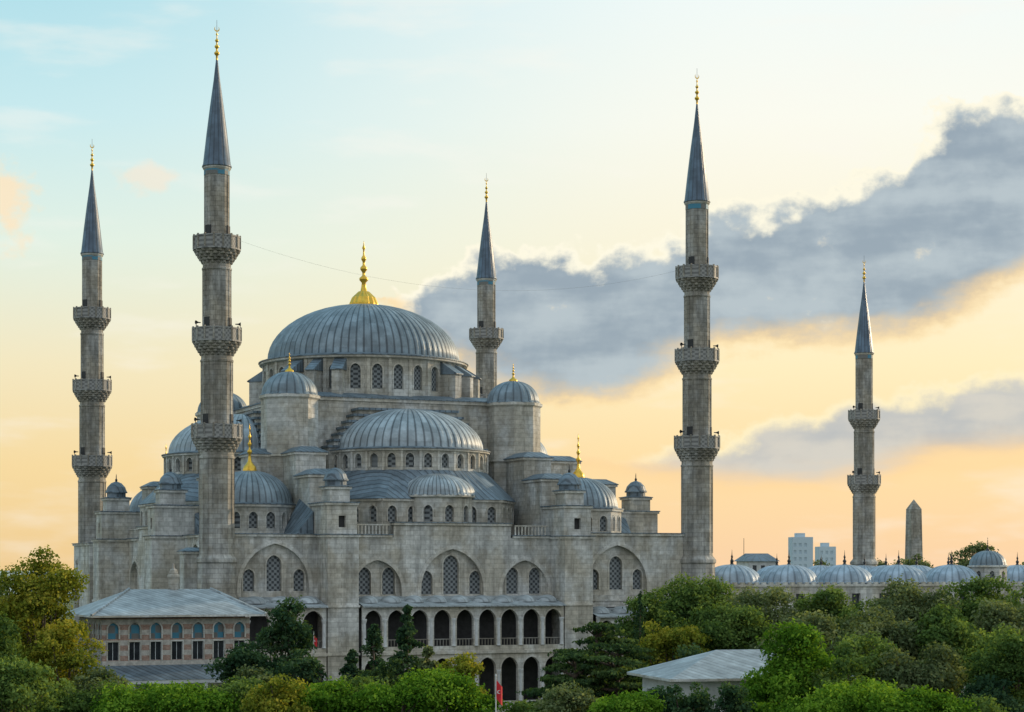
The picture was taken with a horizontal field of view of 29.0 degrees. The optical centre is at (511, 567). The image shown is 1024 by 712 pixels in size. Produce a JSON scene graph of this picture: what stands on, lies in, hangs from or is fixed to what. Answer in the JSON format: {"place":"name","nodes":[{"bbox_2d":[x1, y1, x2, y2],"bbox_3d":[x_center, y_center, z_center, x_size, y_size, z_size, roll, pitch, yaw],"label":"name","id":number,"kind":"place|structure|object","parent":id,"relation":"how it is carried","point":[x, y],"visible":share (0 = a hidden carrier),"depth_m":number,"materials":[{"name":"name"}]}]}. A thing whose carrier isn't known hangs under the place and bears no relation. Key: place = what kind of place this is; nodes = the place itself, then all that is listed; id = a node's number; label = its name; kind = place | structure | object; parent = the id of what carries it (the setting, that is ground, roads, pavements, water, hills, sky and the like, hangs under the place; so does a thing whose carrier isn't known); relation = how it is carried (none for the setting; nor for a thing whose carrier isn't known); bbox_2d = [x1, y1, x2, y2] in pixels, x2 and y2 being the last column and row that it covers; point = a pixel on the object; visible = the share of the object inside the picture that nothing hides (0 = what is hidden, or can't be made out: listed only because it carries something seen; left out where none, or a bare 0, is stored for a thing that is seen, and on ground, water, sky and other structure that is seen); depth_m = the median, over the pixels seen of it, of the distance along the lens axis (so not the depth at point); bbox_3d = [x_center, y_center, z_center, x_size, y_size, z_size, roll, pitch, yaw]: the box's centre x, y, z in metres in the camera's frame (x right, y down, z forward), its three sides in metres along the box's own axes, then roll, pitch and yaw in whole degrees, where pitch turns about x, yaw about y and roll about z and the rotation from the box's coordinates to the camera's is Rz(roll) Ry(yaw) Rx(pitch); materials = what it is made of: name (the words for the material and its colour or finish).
{"place":"outdoors","nodes":[
{"label":"outdoors","id":0,"kind":"place"},
{"bbox_2d":[0,571,73,594],"bbox_3d":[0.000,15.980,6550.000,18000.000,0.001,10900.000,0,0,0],"label":"sea","id":1,"kind":"structure","parent":0,"point":[20,574],"depth_m":4850.65,"materials":[{"name":"blue liquid"}]},
{"bbox_2d":[22,597,73,707],"bbox_3d":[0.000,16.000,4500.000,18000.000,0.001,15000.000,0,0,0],"label":"ground","id":2,"kind":"structure","parent":0,"point":[70,603],"depth_m":845.19,"materials":[{"name":"soil"}]},
{"bbox_2d":[0,611,24,701],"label":"deciduous tree","id":3,"kind":"object","parent":2,"relation":"on","point":[10,628],"visible":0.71,"depth_m":113.88,"materials":[{"name":"green plant"}]},
{"bbox_2d":[1,634,38,711],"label":"deciduous tree","id":4,"kind":"object","parent":2,"relation":"on","point":[24,652],"visible":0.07,"depth_m":121.12,"materials":[{"name":"green plant"}]},
{"bbox_2d":[0,572,39,660],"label":"deciduous tree","id":5,"kind":"object","parent":2,"relation":"on","point":[1,594],"visible":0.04,"depth_m":127.55,"materials":[{"name":"green plant"}]},
{"bbox_2d":[0,655,63,711],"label":"deciduous tree","id":6,"kind":"object","parent":2,"relation":"on","point":[21,682],"visible":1,"depth_m":107.26,"materials":[{"name":"green plant"}]},
{"bbox_2d":[0,544,89,699],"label":"deciduous tree","id":7,"kind":"object","parent":2,"relation":"on","point":[41,589],"visible":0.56,"depth_m":123.97,"materials":[{"name":"green plant"}]},
{"bbox_2d":[22,678,95,711],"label":"deciduous tree","id":8,"kind":"object","parent":2,"relation":"on","point":[69,704],"visible":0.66,"depth_m":111.06,"materials":[{"name":"green plant"}]},
{"bbox_2d":[26,618,109,697],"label":"deciduous tree","id":9,"kind":"object","parent":2,"relation":"on","point":[54,637],"visible":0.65,"depth_m":121.16,"materials":[{"name":"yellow plant"}]},
{"bbox_2d":[64,665,130,696],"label":"deciduous tree","id":10,"kind":"object","parent":2,"relation":"on","point":[92,679],"visible":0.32,"depth_m":115.92,"materials":[{"name":"green plant"}]},
{"bbox_2d":[68,675,144,711],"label":"deciduous tree","id":11,"kind":"object","parent":2,"relation":"on","point":[99,688],"visible":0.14,"depth_m":112.30,"materials":[{"name":"green plant"}]},
{"bbox_2d":[89,681,169,711],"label":"deciduous tree","id":12,"kind":"object","parent":2,"relation":"on","point":[128,700],"visible":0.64,"depth_m":109.00,"materials":[{"name":"green plant"}]},
{"bbox_2d":[65,563,266,690],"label":"royal pavilion","id":13,"kind":"structure","parent":2,"relation":"on","point":[174,632],"depth_m":155.04,"materials":[{"name":"stone"}]},
{"bbox_2d":[143,680,244,711],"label":"deciduous tree","id":14,"kind":"object","parent":2,"relation":"on","point":[184,698],"visible":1,"depth_m":107.80,"materials":[{"name":"green plant"}]},
{"bbox_2d":[199,675,268,711],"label":"deciduous tree","id":15,"kind":"object","parent":2,"relation":"on","point":[242,685],"visible":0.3,"depth_m":109.90,"materials":[{"name":"green plant"}]},
{"bbox_2d":[201,639,288,687],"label":"deciduous tree","id":16,"kind":"object","parent":2,"relation":"on","point":[240,655],"visible":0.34,"depth_m":136.92,"materials":[{"name":"green plant"}]},
{"bbox_2d":[233,664,288,683],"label":"deciduous tree","id":17,"kind":"object","parent":2,"relation":"on","point":[247,672],"visible":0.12,"depth_m":133.80,"materials":[{"name":"green plant"}]},
{"bbox_2d":[239,673,314,711],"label":"deciduous tree","id":18,"kind":"object","parent":2,"relation":"on","point":[278,695],"visible":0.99,"depth_m":107.10,"materials":[{"name":"green plant"}]},
{"bbox_2d":[250,595,316,677],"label":"deciduous tree","id":19,"kind":"object","parent":2,"relation":"on","point":[296,634],"visible":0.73,"depth_m":139.42,"materials":[{"name":"green plant"}]},
{"bbox_2d":[261,649,329,690],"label":"deciduous tree","id":20,"kind":"object","parent":2,"relation":"on","point":[307,670],"visible":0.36,"depth_m":135.32,"materials":[{"name":"green plant"}]},
{"bbox_2d":[285,676,362,711],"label":"deciduous tree","id":21,"kind":"object","parent":2,"relation":"on","point":[321,699],"visible":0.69,"depth_m":108.96,"materials":[{"name":"green plant"}]},
{"bbox_2d":[338,648,363,681],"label":"pine tree","id":22,"kind":"object","parent":2,"relation":"on","point":[350,668],"visible":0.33,"depth_m":137.63,"materials":[{"name":"green plant"}]},
{"bbox_2d":[326,673,395,711],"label":"deciduous tree","id":23,"kind":"object","parent":2,"relation":"on","point":[361,680],"visible":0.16,"depth_m":111.64,"materials":[{"name":"green plant"}]},
{"bbox_2d":[360,623,394,676],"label":"pine tree","id":24,"kind":"object","parent":2,"relation":"on","point":[373,645],"visible":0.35,"depth_m":141.86,"materials":[{"name":"green plant"}]},
{"bbox_2d":[351,658,408,711],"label":"deciduous tree","id":25,"kind":"object","parent":2,"relation":"on","point":[381,671],"visible":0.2,"depth_m":135.15,"materials":[{"name":"green plant"}]},
{"bbox_2d":[348,673,451,711],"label":"deciduous tree","id":26,"kind":"object","parent":2,"relation":"on","point":[373,696],"visible":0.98,"depth_m":108.02,"materials":[{"name":"green plant"}]},
{"bbox_2d":[386,604,425,676],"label":"pine tree","id":27,"kind":"object","parent":2,"relation":"on","point":[407,643],"visible":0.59,"depth_m":145.63,"materials":[{"name":"green plant"}]},
{"bbox_2d":[418,645,440,676],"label":"pine tree","id":28,"kind":"object","parent":2,"relation":"on","point":[427,652],"visible":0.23,"depth_m":138.69,"materials":[{"name":"green plant"}]},
{"bbox_2d":[393,665,491,711],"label":"deciduous tree","id":29,"kind":"object","parent":2,"relation":"on","point":[455,687],"visible":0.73,"depth_m":109.17,"materials":[{"name":"green plant"}]},
{"bbox_2d":[432,652,490,694],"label":"deciduous tree","id":30,"kind":"object","parent":2,"relation":"on","point":[465,665],"visible":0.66,"depth_m":118.87,"materials":[{"name":"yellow plant"}]},
{"bbox_2d":[450,691,512,711],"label":"deciduous tree","id":31,"kind":"object","parent":2,"relation":"on","point":[487,704],"visible":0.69,"depth_m":109.65,"materials":[{"name":"green plant"}]},
{"bbox_2d":[495,674,501,711],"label":"national flag on pole","id":32,"kind":"object","parent":2,"relation":"on","point":[498,691],"visible":1,"depth_m":104.48,"materials":[{"name":"fabric"}]},
{"bbox_2d":[497,699,551,711],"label":"deciduous tree","id":33,"kind":"object","parent":2,"relation":"on","point":[515,707],"visible":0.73,"depth_m":112.55,"materials":[{"name":"green plant"}]},
{"bbox_2d":[530,680,599,711],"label":"deciduous tree","id":34,"kind":"object","parent":2,"relation":"on","point":[563,698],"visible":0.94,"depth_m":111.10,"materials":[{"name":"green plant"}]},
{"bbox_2d":[537,652,614,704],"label":"cedar tree","id":35,"kind":"object","parent":2,"relation":"on","point":[567,660],"visible":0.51,"depth_m":129.42,"materials":[{"name":"green plant"}]},
{"bbox_2d":[515,621,655,710],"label":"cedar tree","id":36,"kind":"object","parent":2,"relation":"on","point":[600,631],"visible":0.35,"depth_m":133.78,"materials":[{"name":"green plant"}]},
{"bbox_2d":[567,641,648,697],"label":"cedar tree","id":37,"kind":"object","parent":2,"relation":"on","point":[617,671],"visible":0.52,"depth_m":129.72,"materials":[{"name":"green plant"}]},
{"bbox_2d":[586,687,666,711],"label":"deciduous tree","id":38,"kind":"object","parent":2,"relation":"on","point":[636,701],"visible":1,"depth_m":108.86,"materials":[{"name":"green plant"}]},
{"bbox_2d":[605,660,649,697],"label":"deciduous tree","id":39,"kind":"object","parent":2,"relation":"on","point":[640,678],"visible":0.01,"depth_m":145.58,"materials":[{"name":"green plant"}]},
{"bbox_2d":[631,591,651,660],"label":"cypress tree","id":40,"kind":"object","parent":2,"relation":"on","point":[639,624],"visible":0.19,"depth_m":149.91,"materials":[{"name":"green plant"}]},
{"bbox_2d":[614,587,693,661],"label":"deciduous tree","id":41,"kind":"object","parent":2,"relation":"on","point":[661,614],"visible":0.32,"depth_m":158.97,"materials":[{"name":"green plant"}]},
{"bbox_2d":[647,685,684,711],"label":"deciduous tree","id":42,"kind":"object","parent":2,"relation":"on","point":[664,693],"visible":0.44,"depth_m":111.24,"materials":[{"name":"green plant"}]},
{"bbox_2d":[637,619,711,665],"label":"deciduous tree","id":43,"kind":"object","parent":2,"relation":"on","point":[661,643],"visible":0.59,"depth_m":147.20,"materials":[{"name":"green plant"}]},
{"bbox_2d":[672,643,704,658],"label":"deciduous tree","id":44,"kind":"object","parent":2,"relation":"on","point":[690,652],"visible":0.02,"depth_m":140.34,"materials":[{"name":"green plant"}]},
{"bbox_2d":[647,571,739,646],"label":"deciduous tree","id":45,"kind":"object","parent":2,"relation":"on","point":[685,598],"visible":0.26,"depth_m":162.69,"materials":[{"name":"green plant"}]},
{"bbox_2d":[666,681,720,711],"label":"deciduous tree","id":46,"kind":"object","parent":2,"relation":"on","point":[695,701],"visible":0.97,"depth_m":107.69,"materials":[{"name":"green plant"}]},
{"bbox_2d":[688,598,777,650],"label":"deciduous tree","id":47,"kind":"object","parent":2,"relation":"on","point":[735,628],"visible":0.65,"depth_m":148.76,"materials":[{"name":"green plant"}]},
{"bbox_2d":[712,681,757,711],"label":"deciduous tree","id":48,"kind":"object","parent":2,"relation":"on","point":[730,702],"visible":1,"depth_m":106.67,"materials":[{"name":"green plant"}]},
{"bbox_2d":[627,649,851,711],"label":"white kiosk","id":49,"kind":"object","parent":2,"relation":"on","point":[713,670],"visible":0.29,"depth_m":121.32,"materials":[{"name":"metal"}]},
{"bbox_2d":[720,584,805,635],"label":"deciduous tree","id":50,"kind":"object","parent":2,"relation":"on","point":[765,600],"visible":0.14,"depth_m":158.76,"materials":[{"name":"green plant"}]},
{"bbox_2d":[733,700,796,711],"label":"deciduous tree","id":51,"kind":"object","parent":2,"relation":"on","point":[761,707],"visible":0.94,"depth_m":106.90,"materials":[{"name":"green plant"}]},
{"bbox_2d":[738,654,812,711],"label":"deciduous tree","id":52,"kind":"object","parent":2,"relation":"on","point":[757,688],"visible":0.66,"depth_m":113.19,"materials":[{"name":"green plant"}]},
{"bbox_2d":[745,608,839,655],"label":"deciduous tree","id":53,"kind":"object","parent":2,"relation":"on","point":[822,624],"visible":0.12,"depth_m":145.69,"materials":[{"name":"green plant"}]},
{"bbox_2d":[753,618,855,700],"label":"deciduous tree","id":54,"kind":"object","parent":2,"relation":"on","point":[802,639],"visible":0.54,"depth_m":114.46,"materials":[{"name":"green plant"}]},
{"bbox_2d":[779,692,857,711],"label":"deciduous tree","id":55,"kind":"object","parent":2,"relation":"on","point":[804,705],"visible":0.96,"depth_m":107.36,"materials":[{"name":"green plant"}]},
{"bbox_2d":[813,560,829,565],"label":"deciduous tree","id":56,"kind":"object","parent":2,"relation":"on","point":[818,562],"visible":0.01,"depth_m":300.22,"materials":[{"name":"green plant"}]},
{"bbox_2d":[782,584,877,649],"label":"deciduous tree","id":57,"kind":"object","parent":2,"relation":"on","point":[834,604],"visible":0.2,"depth_m":161.11,"materials":[{"name":"green plant"}]},
{"bbox_2d":[808,655,868,690],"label":"deciduous tree","id":58,"kind":"object","parent":2,"relation":"on","point":[846,664],"visible":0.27,"depth_m":112.94,"materials":[{"name":"green plant"}]},
{"bbox_2d":[827,630,898,684],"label":"deciduous tree","id":59,"kind":"object","parent":2,"relation":"on","point":[870,661],"visible":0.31,"depth_m":127.26,"materials":[{"name":"green plant"}]},
{"bbox_2d":[803,677,944,711],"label":"deciduous tree","id":60,"kind":"object","parent":2,"relation":"on","point":[873,696],"visible":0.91,"depth_m":108.07,"materials":[{"name":"green plant"}]},
{"bbox_2d":[822,604,930,662],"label":"deciduous tree","id":61,"kind":"object","parent":2,"relation":"on","point":[889,630],"visible":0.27,"depth_m":140.05,"materials":[{"name":"green plant"}]},
{"bbox_2d":[877,558,888,565],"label":"deciduous tree","id":62,"kind":"object","parent":2,"relation":"on","point":[880,563],"visible":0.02,"depth_m":294.21,"materials":[{"name":"green plant"}]},
{"bbox_2d":[890,553,933,567],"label":"deciduous tree","id":63,"kind":"object","parent":2,"relation":"on","point":[920,562],"visible":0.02,"depth_m":290.72,"materials":[{"name":"green plant"}]},
{"bbox_2d":[864,573,962,657],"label":"deciduous tree","id":64,"kind":"object","parent":2,"relation":"on","point":[902,602],"visible":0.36,"depth_m":156.09,"materials":[{"name":"green plant"}]},
{"bbox_2d":[905,500,922,562],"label":"stone obelisk","id":65,"kind":"object","parent":2,"relation":"on","point":[913,540],"visible":0.29,"depth_m":299.25,"materials":[{"name":"grey stone"}]},
{"bbox_2d":[870,640,972,698],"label":"deciduous tree","id":66,"kind":"object","parent":2,"relation":"on","point":[935,672],"visible":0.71,"depth_m":124.84,"materials":[{"name":"green plant"}]},
{"bbox_2d":[901,684,980,711],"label":"deciduous tree","id":67,"kind":"object","parent":2,"relation":"on","point":[945,702],"visible":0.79,"depth_m":108.32,"materials":[{"name":"green plant"}]},
{"bbox_2d":[897,601,999,696],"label":"deciduous tree","id":68,"kind":"object","parent":2,"relation":"on","point":[951,628],"visible":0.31,"depth_m":138.72,"materials":[{"name":"green plant"}]},
{"bbox_2d":[949,541,998,566],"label":"deciduous tree","id":69,"kind":"object","parent":2,"relation":"on","point":[969,549],"visible":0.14,"depth_m":271.85,"materials":[{"name":"green plant"}]},
{"bbox_2d":[937,572,1021,683],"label":"deciduous tree","id":70,"kind":"object","parent":2,"relation":"on","point":[978,587],"visible":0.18,"depth_m":158.64,"materials":[{"name":"green plant"}]},
{"bbox_2d":[954,693,1011,711],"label":"deciduous tree","id":71,"kind":"object","parent":2,"relation":"on","point":[984,704],"visible":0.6,"depth_m":109.08,"materials":[{"name":"green plant"}]},
{"bbox_2d":[957,674,1023,711],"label":"deciduous tree","id":72,"kind":"object","parent":2,"relation":"on","point":[1001,693],"visible":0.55,"depth_m":118.56,"materials":[{"name":"green plant"}]},
{"bbox_2d":[959,622,1023,711],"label":"deciduous tree","id":73,"kind":"object","parent":2,"relation":"on","point":[1007,662],"visible":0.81,"depth_m":120.91,"materials":[{"name":"green plant"}]},
{"bbox_2d":[966,597,1023,693],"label":"deciduous tree","id":74,"kind":"object","parent":2,"relation":"on","point":[998,614],"visible":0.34,"depth_m":143.88,"materials":[{"name":"green plant"}]},
{"bbox_2d":[1004,582,1023,616],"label":"deciduous tree","id":75,"kind":"object","parent":2,"relation":"on","point":[1019,595],"visible":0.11,"depth_m":154.03,"materials":[{"name":"green plant"}]},
{"bbox_2d":[0,0,1023,570],"label":"sky","id":76,"kind":"structure","parent":0,"point":[838,136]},
{"bbox_2d":[735,553,778,571],"bbox_3d":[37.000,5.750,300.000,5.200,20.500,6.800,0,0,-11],"label":"dark roof house","id":77,"kind":"structure","parent":0,"point":[756,562],"depth_m":297.55,"materials":[{"name":"metal"}]},
{"bbox_2d":[788,533,812,567],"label":"distant office building","id":78,"kind":"structure","parent":0,"point":[800,549],"depth_m":896.19,"materials":[{"name":"concrete"}]},
{"bbox_2d":[815,543,835,565],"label":"distant office building","id":79,"kind":"structure","parent":0,"point":[824,551],"depth_m":926.25,"materials":[{"name":"concrete"}]},
{"label":"pavement","id":80,"kind":"structure","parent":0,"visible":0},
{"bbox_2d":[72,144,111,650],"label":"minaret","id":81,"kind":"object","parent":80,"relation":"on","point":[92,461],"visible":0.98,"depth_m":214.19,"materials":[{"name":"stone"}]},
{"bbox_2d":[191,27,242,616],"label":"minaret","id":82,"kind":"object","parent":80,"relation":"on","point":[217,435],"visible":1,"depth_m":167.49,"materials":[{"name":"stone"}]},
{"bbox_2d":[313,632,316,658],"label":"national flag on pole","id":83,"kind":"object","parent":80,"relation":"on","point":[315,641],"visible":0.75,"depth_m":165.98,"materials":[{"name":"fabric"}]},
{"bbox_2d":[469,173,503,397],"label":"minaret","id":84,"kind":"object","parent":80,"relation":"on","point":[486,337],"visible":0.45,"depth_m":233.06,"materials":[{"name":"stone"}]},
{"bbox_2d":[72,242,1023,711],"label":"domed mosque","id":85,"kind":"structure","parent":80,"relation":"on","point":[390,462],"depth_m":180.87,"materials":[{"name":"stone"}]},
{"bbox_2d":[674,75,719,587],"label":"minaret","id":86,"kind":"object","parent":80,"relation":"on","point":[696,446],"visible":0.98,"depth_m":186.18,"materials":[{"name":"stone"}]},
{"bbox_2d":[242,241,677,290],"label":"festival light cable","id":87,"kind":"object","parent":86,"relation":"attached to","point":[470,289],"visible":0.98,"depth_m":177.98,"materials":[{"name":"metal"}]},
{"bbox_2d":[847,261,880,566],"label":"minaret","id":88,"kind":"object","parent":80,"relation":"on","point":[864,482],"visible":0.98,"depth_m":254.16,"materials":[{"name":"stone"}]}
]}

